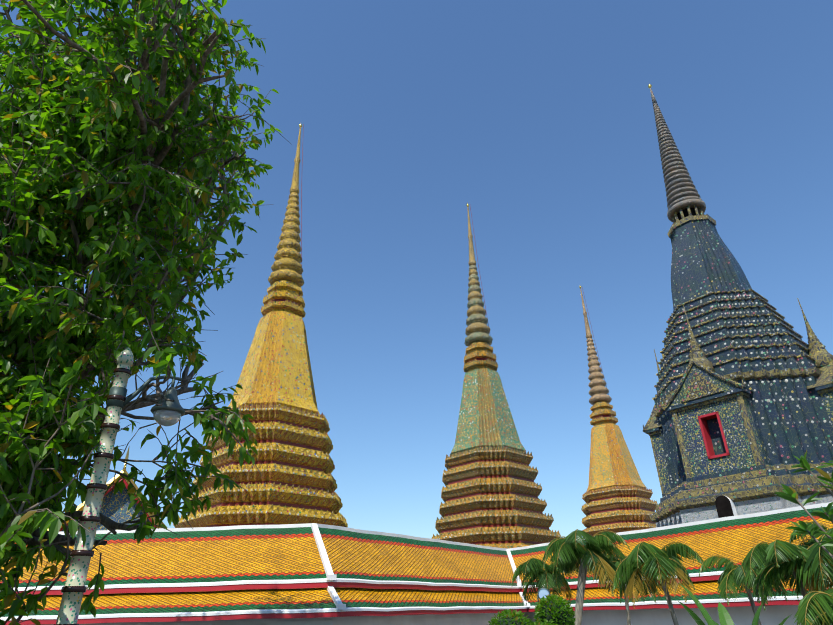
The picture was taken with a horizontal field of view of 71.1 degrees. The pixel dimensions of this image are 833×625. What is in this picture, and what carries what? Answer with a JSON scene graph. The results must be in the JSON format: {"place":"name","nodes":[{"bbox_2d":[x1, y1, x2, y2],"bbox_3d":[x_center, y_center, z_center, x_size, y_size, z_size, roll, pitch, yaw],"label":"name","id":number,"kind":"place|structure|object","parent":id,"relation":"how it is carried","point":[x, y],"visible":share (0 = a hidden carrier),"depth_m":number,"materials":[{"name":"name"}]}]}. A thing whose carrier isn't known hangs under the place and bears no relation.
{"place":"outdoors","nodes":[
{"label":"outdoors","id":0,"kind":"place"},
{"bbox_2d":[47,446,166,531],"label":"vihara hall","id":1,"kind":"structure","parent":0,"point":[115,509],"depth_m":39.67,"materials":[{"name":"tile"}]},
{"bbox_2d":[0,0,832,538],"label":"sky","id":2,"kind":"structure","parent":0,"point":[538,116],"materials":[{"name":"blue"}]},
{"label":"ground","id":3,"kind":"structure","parent":0,"visible":0},
{"bbox_2d":[53,347,184,624],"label":"lamp post","id":4,"kind":"object","parent":3,"relation":"on","point":[166,413],"visible":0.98,"depth_m":6.87,"materials":[{"name":"metal"}]},
{"bbox_2d":[0,0,291,624],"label":"ficus tree","id":5,"kind":"object","parent":3,"relation":"on","point":[98,147],"visible":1,"depth_m":8.59,"materials":[{"name":"green plant"}]},
{"bbox_2d":[173,124,347,527],"bbox_3d":[-10.118,1.272,43.778,16.000,42.100,16.000,23,-36,-38],"label":"stupa","id":6,"kind":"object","parent":3,"relation":"on","point":[275,399],"visible":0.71,"depth_m":37.55,"materials":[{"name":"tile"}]},
{"bbox_2d":[0,502,832,624],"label":"cloister gallery","id":7,"kind":"object","parent":3,"relation":"on","point":[305,574],"visible":0.77,"depth_m":21.24,"materials":[{"name":"orange tile"}]},
{"bbox_2d":[432,202,560,548],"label":"stupa","id":8,"kind":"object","parent":3,"relation":"on","point":[491,491],"visible":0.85,"depth_m":48.24,"materials":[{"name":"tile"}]},
{"bbox_2d":[488,609,533,624],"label":"topiary","id":9,"kind":"object","parent":3,"relation":"on","point":[507,617],"visible":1,"depth_m":10.25,"materials":[{"name":"green plant"}]},
{"bbox_2d":[528,618,557,624],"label":"topiary","id":10,"kind":"object","parent":3,"relation":"on","point":[542,623],"visible":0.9,"depth_m":10.46,"materials":[{"name":"green plant"}]},
{"bbox_2d":[537,587,550,601],"bbox_3d":[2.604,6.588,11.350,0.283,2.232,0.300,-7,-28,11],"label":"garden spotlight","id":11,"kind":"object","parent":3,"relation":"on","point":[542,592],"visible":0.52,"depth_m":11.72,"materials":[{"name":"white glass"}]},
{"bbox_2d":[512,558,578,604],"bbox_3d":[4.219,9.883,19.074,2.084,3.422,2.052,7,-29,-16],"label":"palm","id":12,"kind":"object","parent":3,"relation":"on","point":[533,568],"visible":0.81,"depth_m":19.32,"materials":[{"name":"green plant"}]},
{"bbox_2d":[533,594,575,624],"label":"topiary","id":13,"kind":"object","parent":3,"relation":"on","point":[555,608],"visible":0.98,"depth_m":10.66,"materials":[{"name":"green plant"}]},
{"bbox_2d":[542,529,629,624],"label":"palm","id":14,"kind":"object","parent":3,"relation":"on","point":[571,551],"visible":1,"depth_m":15.15,"materials":[{"name":"green plant"}]},
{"bbox_2d":[579,286,657,536],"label":"stupa","id":15,"kind":"object","parent":3,"relation":"on","point":[617,495],"visible":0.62,"depth_m":67.27,"materials":[{"name":"tile"}]},
{"bbox_2d":[596,552,660,624],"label":"palm","id":16,"kind":"object","parent":3,"relation":"on","point":[615,562],"visible":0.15,"depth_m":17.02,"materials":[{"name":"green plant"}]},
{"bbox_2d":[612,541,706,624],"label":"palm","id":17,"kind":"object","parent":3,"relation":"on","point":[649,563],"visible":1,"depth_m":13.60,"materials":[{"name":"green plant"}]},
{"bbox_2d":[677,583,789,624],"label":"banana clump","id":18,"kind":"object","parent":3,"relation":"on","point":[725,618],"visible":1,"depth_m":9.38,"materials":[{"name":"green plant"}]},
{"bbox_2d":[643,84,832,526],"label":"stupa","id":19,"kind":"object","parent":3,"relation":"on","point":[741,415],"visible":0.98,"depth_m":33.74,"materials":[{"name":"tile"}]},
{"bbox_2d":[699,555,788,624],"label":"palm","id":20,"kind":"object","parent":3,"relation":"on","point":[732,577],"visible":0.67,"depth_m":15.03,"materials":[{"name":"green plant"}]},
{"bbox_2d":[739,539,832,610],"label":"palm","id":21,"kind":"object","parent":3,"relation":"on","point":[783,559],"visible":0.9,"depth_m":11.87,"materials":[{"name":"green plant"}]},
{"bbox_2d":[774,451,832,558],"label":"frangipani tree","id":22,"kind":"object","parent":3,"relation":"on","point":[790,494],"visible":1,"depth_m":5.47,"materials":[{"name":"green plant"}]},
{"bbox_2d":[789,522,832,601],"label":"palm","id":23,"kind":"object","parent":3,"relation":"on","point":[815,552],"visible":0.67,"depth_m":11.45,"materials":[{"name":"green plant"}]},
{"bbox_2d":[793,588,832,624],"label":"palm frond","id":24,"kind":"object","parent":3,"relation":"on","point":[817,606],"visible":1,"depth_m":9.37,"materials":[{"name":"green plant"}]}
]}

